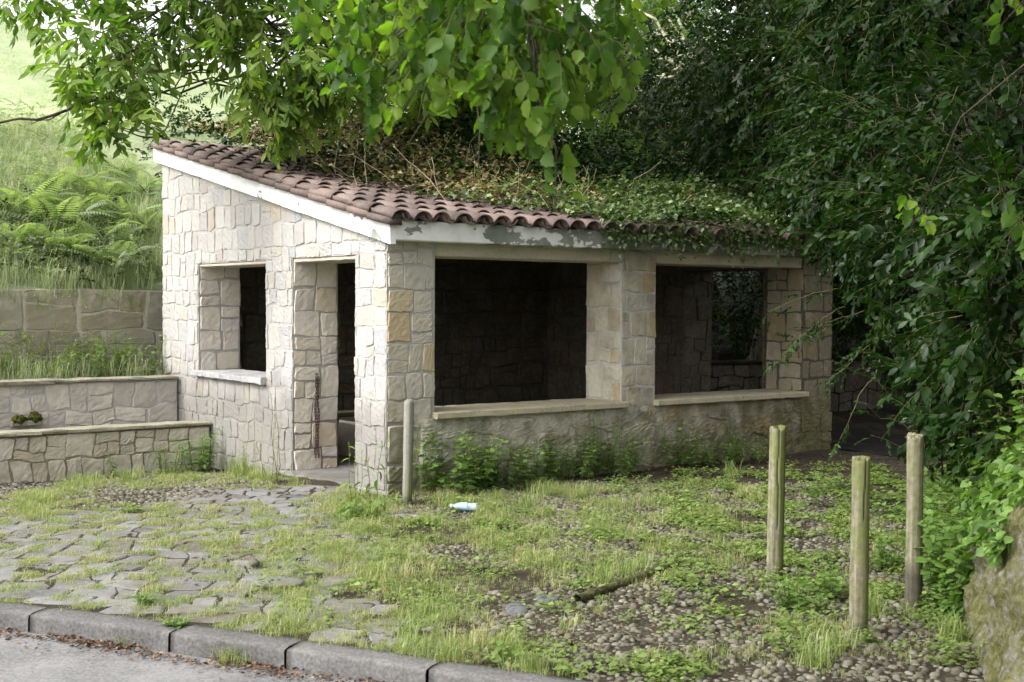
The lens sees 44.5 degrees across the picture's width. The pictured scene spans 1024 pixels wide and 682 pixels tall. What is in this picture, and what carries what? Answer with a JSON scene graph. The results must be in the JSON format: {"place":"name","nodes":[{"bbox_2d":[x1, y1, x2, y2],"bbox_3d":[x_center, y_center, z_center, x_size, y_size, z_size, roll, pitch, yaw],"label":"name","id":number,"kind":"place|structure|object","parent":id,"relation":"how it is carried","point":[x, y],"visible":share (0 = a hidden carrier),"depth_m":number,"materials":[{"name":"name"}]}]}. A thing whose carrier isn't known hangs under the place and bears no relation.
{"place":"outdoors","nodes":[
{"label":"outdoors","id":0,"kind":"place"},
{"bbox_2d":[0,629,362,681],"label":"road","id":1,"kind":"structure","parent":0,"point":[70,667],"depth_m":6.19,"materials":[{"name":"grey asphalt"}]},
{"bbox_2d":[0,453,945,681],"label":"fallen leaves","id":2,"kind":"object","parent":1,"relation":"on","point":[281,669],"visible":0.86,"depth_m":6.57,"materials":[{"name":"brown plant"}]},
{"bbox_2d":[0,485,420,644],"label":"pavement","id":3,"kind":"structure","parent":0,"point":[121,586],"depth_m":8.24,"materials":[{"name":"grey stone"}]},
{"bbox_2d":[253,576,305,588],"bbox_3d":[-1.407,1.454,7.545,0.326,0.055,0.244,0,2,0],"label":"stone","id":4,"kind":"object","parent":3,"relation":"on","point":[283,580],"visible":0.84,"depth_m":7.49,"materials":[{"name":"grey stone"}]},
{"bbox_2d":[0,19,624,290],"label":"hillside","id":5,"kind":"structure","parent":0,"point":[8,82],"depth_m":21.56,"materials":[{"name":"green plant"}]},
{"bbox_2d":[0,219,64,248],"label":"fern","id":6,"kind":"object","parent":5,"relation":"on","point":[4,227],"visible":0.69,"depth_m":15.30,"materials":[{"name":"green plant"}]},
{"bbox_2d":[0,190,67,215],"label":"fern","id":7,"kind":"object","parent":5,"relation":"on","point":[37,193],"visible":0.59,"depth_m":16.12,"materials":[{"name":"green plant"}]},
{"bbox_2d":[0,173,85,209],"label":"fern","id":8,"kind":"object","parent":5,"relation":"on","point":[4,190],"visible":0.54,"depth_m":16.40,"materials":[{"name":"green plant"}]},
{"bbox_2d":[0,220,96,243],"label":"fern","id":9,"kind":"object","parent":5,"relation":"on","point":[41,226],"visible":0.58,"depth_m":15.51,"materials":[{"name":"green plant"}]},
{"bbox_2d":[0,196,113,227],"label":"fern","id":10,"kind":"object","parent":5,"relation":"on","point":[73,214],"visible":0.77,"depth_m":15.95,"materials":[{"name":"green plant"}]},
{"bbox_2d":[19,223,99,252],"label":"fern","id":11,"kind":"object","parent":5,"relation":"on","point":[73,240],"visible":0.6,"depth_m":15.48,"materials":[{"name":"green plant"}]},
{"bbox_2d":[16,166,115,194],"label":"fern","id":12,"kind":"object","parent":5,"relation":"on","point":[96,179],"visible":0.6,"depth_m":17.24,"materials":[{"name":"green plant"}]},
{"bbox_2d":[17,195,132,220],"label":"fern","id":13,"kind":"object","parent":5,"relation":"on","point":[94,202],"visible":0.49,"depth_m":16.50,"materials":[{"name":"green plant"}]},
{"bbox_2d":[0,179,157,281],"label":"undergrowth","id":14,"kind":"object","parent":5,"relation":"on","point":[48,253],"visible":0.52,"depth_m":15.59,"materials":[{"name":"green plant"}]},
{"bbox_2d":[0,289,162,379],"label":"retaining wall","id":15,"kind":"structure","parent":5,"relation":"on","point":[110,318],"depth_m":15.13,"materials":[{"name":"stone"}]},
{"bbox_2d":[0,254,154,299],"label":"wall grass","id":16,"kind":"structure","parent":15,"relation":"on","point":[104,283],"depth_m":15.23,"materials":[{"name":"green plant"}]},
{"bbox_2d":[1,289,160,372],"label":"wall creeper","id":17,"kind":"object","parent":15,"relation":"attached to","point":[39,305],"depth_m":15.00,"materials":[{"name":"green plant"}]},
{"bbox_2d":[0,96,162,278],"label":"undergrowth","id":18,"kind":"object","parent":5,"relation":"on","point":[9,248],"visible":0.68,"depth_m":16.60,"materials":[{"name":"green plant"}]},
{"bbox_2d":[51,238,136,263],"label":"fern","id":19,"kind":"object","parent":5,"relation":"on","point":[82,248],"visible":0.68,"depth_m":15.47,"materials":[{"name":"green plant"}]},
{"bbox_2d":[46,220,152,248],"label":"fern","id":20,"kind":"object","parent":5,"relation":"on","point":[115,227],"visible":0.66,"depth_m":16.03,"materials":[{"name":"green plant"}]},
{"bbox_2d":[57,171,153,199],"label":"fern","id":21,"kind":"object","parent":5,"relation":"on","point":[112,191],"visible":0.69,"depth_m":17.25,"materials":[{"name":"green plant"}]},
{"bbox_2d":[49,241,161,275],"bbox_3d":[-4.973,-1.017,15.743,1.338,0.439,1.320,0,2,0],"label":"fern","id":22,"kind":"object","parent":5,"relation":"on","point":[118,263],"visible":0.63,"depth_m":15.57,"materials":[{"name":"green plant"}]},
{"bbox_2d":[73,153,156,180],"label":"fern","id":23,"kind":"object","parent":5,"relation":"on","point":[129,167],"visible":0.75,"depth_m":17.93,"materials":[{"name":"green plant"}]},
{"bbox_2d":[83,194,162,222],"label":"fern","id":24,"kind":"object","parent":5,"relation":"on","point":[122,201],"visible":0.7,"depth_m":16.65,"materials":[{"name":"green plant"}]},
{"bbox_2d":[95,164,162,195],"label":"fern","id":25,"kind":"object","parent":5,"relation":"on","point":[141,175],"visible":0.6,"depth_m":17.30,"materials":[{"name":"green plant"}]},
{"bbox_2d":[108,207,162,231],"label":"fern","id":26,"kind":"object","parent":5,"relation":"on","point":[151,218],"visible":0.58,"depth_m":16.50,"materials":[{"name":"green plant"}]},
{"bbox_2d":[0,0,623,173],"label":"chestnut tree","id":27,"kind":"object","parent":5,"relation":"on","point":[302,77],"visible":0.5,"depth_m":12.77,"materials":[{"name":"green plant"}]},
{"bbox_2d":[565,0,752,172],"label":"young tree","id":28,"kind":"object","parent":5,"relation":"on","point":[650,11],"visible":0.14,"depth_m":20.92,"materials":[{"name":"green plant"}]},
{"bbox_2d":[612,89,768,203],"bbox_3d":[2.384,-2.502,17.536,2.030,2.210,3.065,0,2,-17],"label":"shrub","id":29,"kind":"object","parent":5,"relation":"on","point":[662,135],"visible":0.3,"depth_m":17.99,"materials":[{"name":"green plant"}]},
{"bbox_2d":[641,0,948,226],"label":"broadleaf tree","id":30,"kind":"object","parent":5,"relation":"on","point":[736,141],"visible":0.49,"depth_m":15.51,"materials":[{"name":"green plant"}]},
{"bbox_2d":[0,0,862,114],"label":"sky","id":31,"kind":"structure","parent":0,"point":[70,6],"materials":[{"name":"white"}]},
{"bbox_2d":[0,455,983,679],"bbox_3d":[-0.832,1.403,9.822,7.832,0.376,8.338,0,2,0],"label":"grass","id":32,"kind":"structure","parent":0,"point":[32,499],"depth_m":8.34,"materials":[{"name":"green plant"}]},
{"bbox_2d":[0,388,984,681],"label":"ground","id":33,"kind":"structure","parent":0,"point":[746,602],"depth_m":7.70,"materials":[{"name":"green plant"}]},
{"bbox_2d":[0,601,46,631],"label":"kerb stone","id":34,"kind":"object","parent":33,"relation":"on","point":[15,615],"visible":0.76,"depth_m":6.86,"materials":[{"name":"stone"}]},
{"bbox_2d":[0,375,178,429],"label":"wall","id":35,"kind":"structure","parent":33,"relation":"on","point":[73,402],"depth_m":14.23,"materials":[{"name":"stone"}]},
{"bbox_2d":[9,411,42,426],"bbox_3d":[-5.328,0.855,13.740,0.331,0.157,0.189,-1,2,-37],"label":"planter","id":36,"kind":"object","parent":35,"relation":"attached to","point":[34,418],"visible":1,"depth_m":13.70,"materials":[{"name":"plant"}]},
{"bbox_2d":[0,420,210,483],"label":"wall","id":37,"kind":"structure","parent":33,"relation":"on","point":[39,455],"depth_m":13.32,"materials":[{"name":"stone"}]},
{"bbox_2d":[30,608,187,651],"bbox_3d":[-2.172,1.613,6.715,0.930,0.259,0.190,1,2,22],"label":"kerb stone","id":38,"kind":"object","parent":33,"relation":"on","point":[153,634],"visible":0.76,"depth_m":6.65,"materials":[{"name":"stone"}]},
{"bbox_2d":[159,616,192,629],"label":"kerb weed","id":39,"kind":"object","parent":38,"relation":"on","point":[179,621],"visible":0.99,"depth_m":6.56,"materials":[{"name":"green plant"}]},
{"bbox_2d":[151,441,188,473],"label":"mugwort plant","id":40,"kind":"object","parent":33,"relation":"on","point":[165,462],"visible":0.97,"depth_m":13.36,"materials":[{"name":"green plant"}]},
{"bbox_2d":[171,428,222,471],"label":"mugwort plant","id":41,"kind":"object","parent":33,"relation":"on","point":[202,458],"visible":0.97,"depth_m":13.63,"materials":[{"name":"green plant"}]},
{"bbox_2d":[170,624,301,668],"bbox_3d":[-1.413,1.627,6.389,0.707,0.261,0.184,1,2,24],"label":"kerb stone","id":42,"kind":"object","parent":33,"relation":"on","point":[263,649],"visible":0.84,"depth_m":6.34,"materials":[{"name":"stone"}]},
{"bbox_2d":[338,444,367,504],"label":"dock plant","id":43,"kind":"object","parent":33,"relation":"on","point":[349,484],"visible":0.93,"depth_m":10.62,"materials":[{"name":"green plant"}]},
{"bbox_2d":[286,640,440,681],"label":"kerb stone","id":44,"kind":"object","parent":33,"relation":"on","point":[329,659],"visible":0.95,"depth_m":6.02,"materials":[{"name":"stone"}]},
{"bbox_2d":[337,496,396,518],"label":"dock plant","id":45,"kind":"object","parent":33,"relation":"on","point":[349,507],"visible":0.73,"depth_m":9.91,"materials":[{"name":"green plant"}]},
{"bbox_2d":[402,398,413,504],"bbox_3d":[-0.883,0.992,10.614,0.085,1.014,0.086,1,0,0],"label":"wooden post","id":46,"kind":"object","parent":33,"relation":"on","point":[408,446],"visible":0.93,"depth_m":10.58,"materials":[{"name":"grey wood"}]},
{"bbox_2d":[413,420,482,493],"bbox_3d":[-0.551,1.051,11.323,0.636,0.659,0.660,1,2,17],"label":"nettle plant","id":47,"kind":"object","parent":33,"relation":"on","point":[433,473],"visible":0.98,"depth_m":11.21,"materials":[{"name":"green plant"}]},
{"bbox_2d":[461,433,507,492],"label":"nettle plant","id":48,"kind":"object","parent":33,"relation":"on","point":[486,475],"visible":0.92,"depth_m":11.42,"materials":[{"name":"green plant"}]},
{"bbox_2d":[151,140,839,495],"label":"wash house","id":49,"kind":"structure","parent":33,"relation":"on","point":[373,307],"depth_m":13.18,"materials":[{"name":"stone"}]},
{"bbox_2d":[314,373,319,457],"bbox_3d":[-1.976,0.757,12.688,0.064,0.864,0.073,0,2,-6],"label":"chain","id":50,"kind":"object","parent":49,"relation":"hanging from","point":[316,418],"visible":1,"depth_m":12.67,"materials":[{"name":"metal"}]},
{"bbox_2d":[201,142,603,215],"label":"roof litter","id":51,"kind":"object","parent":49,"relation":"on","point":[305,169],"visible":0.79,"depth_m":12.51,"materials":[{"name":"brown plant"}]},
{"bbox_2d":[183,90,629,207],"bbox_3d":[-1.348,-2.512,14.973,3.553,2.254,6.306,-1,2,-37],"label":"dry creeper","id":52,"kind":"object","parent":49,"relation":"on","point":[450,183],"visible":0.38,"depth_m":13.76,"materials":[{"name":"brown plant"}]},
{"bbox_2d":[337,400,540,457],"bbox_3d":[-0.398,1.032,14.743,3.600,0.413,1.928,-1,2,-37],"label":"washing trough","id":53,"kind":"object","parent":49,"relation":"on","point":[346,431],"visible":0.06,"depth_m":13.79,"materials":[{"name":"stone"}]},
{"bbox_2d":[227,107,703,218],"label":"dry stems","id":54,"kind":"object","parent":49,"relation":"on","point":[350,164],"visible":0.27,"depth_m":13.17,"materials":[{"name":"brown plant"}]},
{"bbox_2d":[171,79,818,228],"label":"roof weeds","id":55,"kind":"object","parent":49,"relation":"on","point":[603,166],"visible":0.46,"depth_m":14.85,"materials":[{"name":"green plant"}]},
{"bbox_2d":[238,99,757,208],"bbox_3d":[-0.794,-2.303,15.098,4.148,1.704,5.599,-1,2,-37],"label":"dry brambles","id":56,"kind":"object","parent":49,"relation":"on","point":[462,175],"visible":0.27,"depth_m":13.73,"materials":[{"name":"brown plant"}]},
{"bbox_2d":[413,171,808,230],"bbox_3d":[1.296,-1.638,13.799,5.441,0.875,2.191,-1,2,-37],"label":"roof ivy","id":57,"kind":"object","parent":49,"relation":"on","point":[747,209],"visible":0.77,"depth_m":13.47,"materials":[{"name":"green plant"}]},
{"bbox_2d":[556,111,700,190],"bbox_3d":[1.459,-2.359,17.796,2.272,1.896,1.868,2,2,40],"label":"shrub","id":58,"kind":"object","parent":49,"relation":"on","point":[631,140],"visible":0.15,"depth_m":17.61,"materials":[{"name":"green plant"}]},
{"bbox_2d":[597,218,833,268],"bbox_3d":[2.260,-1.031,13.416,3.575,0.521,0.274,-1,2,-37],"label":"hanging ivy","id":59,"kind":"object","parent":49,"relation":"hanging from","point":[731,237],"visible":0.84,"depth_m":13.16,"materials":[{"name":"green plant"}]},
{"bbox_2d":[715,157,811,227],"bbox_3d":[3.370,-1.714,15.353,1.353,1.271,2.592,-1,2,-34],"label":"shrub","id":60,"kind":"object","parent":49,"relation":"on","point":[738,191],"visible":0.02,"depth_m":15.53,"materials":[{"name":"green plant"}]},
{"bbox_2d":[469,440,534,488],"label":"nettle plant","id":61,"kind":"object","parent":33,"relation":"on","point":[510,478],"visible":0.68,"depth_m":11.63,"materials":[{"name":"green plant"}]},
{"bbox_2d":[429,661,589,681],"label":"kerb stone","id":62,"kind":"object","parent":33,"relation":"on","point":[450,671],"visible":1,"depth_m":5.76,"materials":[{"name":"stone"}]},
{"bbox_2d":[505,601,528,616],"bbox_3d":[0.028,1.498,6.993,0.135,0.041,0.338,0,2,0],"label":"stone","id":63,"kind":"object","parent":33,"relation":"on","point":[512,608],"visible":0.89,"depth_m":6.94,"materials":[{"name":"stone"}]},
{"bbox_2d":[505,436,561,483],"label":"nettle plant","id":64,"kind":"object","parent":33,"relation":"on","point":[537,462],"visible":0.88,"depth_m":11.80,"materials":[{"name":"green plant"}]},
{"bbox_2d":[531,435,589,481],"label":"nettle plant","id":65,"kind":"object","parent":33,"relation":"on","point":[552,466],"visible":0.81,"depth_m":12.04,"materials":[{"name":"green plant"}]},
{"bbox_2d":[556,441,596,480],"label":"nettle plant","id":66,"kind":"object","parent":33,"relation":"on","point":[588,473],"visible":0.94,"depth_m":12.14,"materials":[{"name":"green plant"}]},
{"bbox_2d":[566,416,620,476],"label":"nettle plant","id":67,"kind":"object","parent":33,"relation":"on","point":[597,464],"visible":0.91,"depth_m":12.45,"materials":[{"name":"green plant"}]},
{"bbox_2d":[252,459,978,681],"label":"ground cover","id":68,"kind":"object","parent":33,"relation":"on","point":[708,522],"visible":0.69,"depth_m":8.18,"materials":[{"name":"green plant"}]},
{"bbox_2d":[599,424,649,478],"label":"nettle plant","id":69,"kind":"object","parent":33,"relation":"on","point":[625,459],"visible":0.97,"depth_m":12.48,"materials":[{"name":"green plant"}]},
{"bbox_2d":[573,560,680,602],"bbox_3d":[0.728,1.469,7.668,0.063,0.064,1.171,44,26,27],"label":"fallen post","id":70,"kind":"object","parent":33,"relation":"on","point":[588,595],"visible":0.77,"depth_m":7.52,"materials":[{"name":"brown wood"}]},
{"bbox_2d":[275,0,1023,259],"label":"lime tree","id":71,"kind":"object","parent":33,"relation":"on","point":[499,72],"visible":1,"depth_m":4.44,"materials":[{"name":"green plant"}]},
{"bbox_2d":[644,585,676,605],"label":"leafy weed","id":72,"kind":"object","parent":33,"relation":"on","point":[665,601],"visible":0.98,"depth_m":7.10,"materials":[{"name":"green plant"}]},
{"bbox_2d":[645,657,678,681],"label":"leafy weed","id":73,"kind":"object","parent":33,"relation":"on","point":[663,671],"visible":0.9,"depth_m":5.72,"materials":[{"name":"green plant"}]},
{"bbox_2d":[658,418,702,469],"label":"nettle plant","id":74,"kind":"object","parent":33,"relation":"on","point":[676,459],"visible":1,"depth_m":13.03,"materials":[{"name":"green plant"}]},
{"bbox_2d":[683,436,733,468],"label":"nettle plant","id":75,"kind":"object","parent":33,"relation":"on","point":[710,457],"visible":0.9,"depth_m":13.25,"materials":[{"name":"green plant"}]},
{"bbox_2d":[702,426,744,462],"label":"nettle plant","id":76,"kind":"object","parent":33,"relation":"on","point":[731,456],"visible":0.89,"depth_m":13.48,"materials":[{"name":"green plant"}]},
{"bbox_2d":[466,0,1010,358],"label":"broadleaf tree","id":77,"kind":"object","parent":33,"relation":"on","point":[661,105],"visible":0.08,"depth_m":19.32,"materials":[{"name":"green plant"}]},
{"bbox_2d":[732,436,768,463],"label":"nettle plant","id":78,"kind":"object","parent":33,"relation":"on","point":[753,457],"visible":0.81,"depth_m":13.60,"materials":[{"name":"green plant"}]},
{"bbox_2d":[745,565,778,590],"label":"leafy weed","id":79,"kind":"object","parent":33,"relation":"on","point":[761,583],"visible":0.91,"depth_m":7.58,"materials":[{"name":"green plant"}]},
{"bbox_2d":[766,424,785,582],"bbox_3d":[1.640,1.055,7.772,0.105,1.085,0.106,1,2,0],"label":"wooden post","id":80,"kind":"object","parent":33,"relation":"on","point":[776,507],"visible":0.89,"depth_m":7.73,"materials":[{"name":"brown wood"}]},
{"bbox_2d":[768,570,813,613],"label":"leafy weed","id":81,"kind":"object","parent":33,"relation":"on","point":[792,599],"visible":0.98,"depth_m":7.00,"materials":[{"name":"green plant"}]},
{"bbox_2d":[710,356,883,412],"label":"wall","id":82,"kind":"structure","parent":33,"relation":"on","point":[733,375],"depth_m":19.89,"materials":[{"name":"stone"}]},
{"bbox_2d":[794,468,822,507],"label":"leafy weed","id":83,"kind":"object","parent":33,"relation":"on","point":[817,492],"visible":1,"depth_m":10.67,"materials":[{"name":"green plant"}]},
{"bbox_2d":[803,558,848,600],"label":"leafy weed","id":84,"kind":"object","parent":33,"relation":"on","point":[827,582],"visible":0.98,"depth_m":7.29,"materials":[{"name":"green plant"}]},
{"bbox_2d":[849,455,869,638],"bbox_3d":[1.798,1.113,6.475,0.098,1.048,0.098,1,2,0],"label":"wooden post","id":85,"kind":"object","parent":33,"relation":"on","point":[859,561],"visible":0.9,"depth_m":6.44,"materials":[{"name":"brown wood"}]},
{"bbox_2d":[712,1,1015,388],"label":"woodland","id":86,"kind":"object","parent":33,"relation":"on","point":[849,328],"depth_m":22.56,"materials":[{"name":"green plant"}]},
{"bbox_2d":[711,136,1018,389],"bbox_3d":[5.485,-2.355,19.382,4.504,6.218,7.269,-1,2,-44],"label":"broadleaf tree","id":87,"kind":"object","parent":33,"relation":"on","point":[745,332],"visible":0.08,"depth_m":19.73,"materials":[{"name":"green plant"}]},
{"bbox_2d":[870,481,903,518],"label":"leafy weed","id":88,"kind":"object","parent":33,"relation":"on","point":[883,503],"visible":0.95,"depth_m":10.09,"materials":[{"name":"green plant"}]},
{"bbox_2d":[869,527,905,569],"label":"leafy weed","id":89,"kind":"object","parent":33,"relation":"on","point":[881,555],"visible":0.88,"depth_m":8.09,"materials":[{"name":"green plant"}]},
{"bbox_2d":[751,0,1023,220],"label":"broadleaf tree","id":90,"kind":"object","parent":33,"relation":"on","point":[886,28],"visible":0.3,"depth_m":11.50,"materials":[{"name":"green plant"}]},
{"bbox_2d":[905,432,923,611],"bbox_3d":[2.253,1.067,7.007,0.097,1.115,0.095,0,2,0],"label":"wooden post","id":91,"kind":"object","parent":33,"relation":"on","point":[914,505],"visible":0.84,"depth_m":6.97,"materials":[{"name":"brown wood"}]},
{"bbox_2d":[896,462,975,619],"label":"creeping weeds","id":92,"kind":"object","parent":33,"relation":"on","point":[940,561],"visible":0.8,"depth_m":7.02,"materials":[{"name":"green plant"}]},
{"bbox_2d":[926,632,988,671],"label":"leafy weed","id":93,"kind":"object","parent":33,"relation":"on","point":[949,659],"visible":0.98,"depth_m":5.95,"materials":[{"name":"green plant"}]},
{"bbox_2d":[960,453,1023,681],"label":"rock","id":94,"kind":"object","parent":33,"relation":"on","point":[993,598],"depth_m":5.74,"materials":[{"name":"beige stone"}]},
{"bbox_2d":[731,10,1023,488],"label":"laurel hedge","id":95,"kind":"object","parent":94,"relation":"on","point":[867,186],"visible":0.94,"depth_m":7.98,"materials":[{"name":"green plant"}]},
{"bbox_2d":[943,424,1023,622],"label":"ivy","id":96,"kind":"object","parent":94,"relation":"attached to","point":[983,504],"visible":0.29,"depth_m":6.38,"materials":[{"name":"green plant"}]},
{"bbox_2d":[968,397,1015,459],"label":"bank weed","id":97,"kind":"object","parent":94,"relation":"on","point":[989,455],"visible":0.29,"depth_m":6.92,"materials":[{"name":"green plant"}]},
{"bbox_2d":[969,334,1023,489],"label":"bank weeds","id":98,"kind":"object","parent":94,"relation":"on","point":[1017,444],"visible":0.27,"depth_m":6.50,"materials":[{"name":"green plant"}]},
{"bbox_2d":[578,130,941,391],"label":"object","id":99,"kind":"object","parent":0,"point":[723,353],"depth_m":24.32,"materials":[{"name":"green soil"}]},
{"bbox_2d":[76,83,756,346],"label":"undergrowth","id":100,"kind":"object","parent":99,"relation":"on","point":[178,116],"visible":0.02,"depth_m":20.32,"materials":[{"name":"green plant"}]},
{"bbox_2d":[830,397,963,455],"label":"passage path","id":101,"kind":"structure","parent":0,"point":[875,445],"depth_m":16.44,"materials":[{"name":"brown soil"}]},
{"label":"terrace","id":102,"kind":"structure","parent":0,"visible":0},
{"bbox_2d":[14,321,79,377],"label":"terrace weed","id":103,"kind":"object","parent":102,"relation":"on","point":[50,346],"visible":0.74,"depth_m":14.65,"materials":[{"name":"green plant"}]},
{"bbox_2d":[0,346,165,379],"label":"terrace grass","id":104,"kind":"structure","parent":102,"relation":"on","point":[34,375],"depth_m":14.58,"materials":[{"name":"green plant"}]},
{"bbox_2d":[0,327,166,379],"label":"undergrowth","id":105,"kind":"object","parent":102,"relation":"on","point":[71,353],"visible":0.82,"depth_m":14.67,"materials":[{"name":"green plant"}]},
{"bbox_2d":[82,338,131,376],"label":"terrace weed","id":106,"kind":"object","parent":102,"relation":"on","point":[101,357],"visible":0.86,"depth_m":14.75,"materials":[{"name":"green plant"}]},
{"bbox_2d":[102,331,163,375],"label":"terrace weed","id":107,"kind":"object","parent":102,"relation":"on","point":[125,356],"visible":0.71,"depth_m":15.10,"materials":[{"name":"green plant"}]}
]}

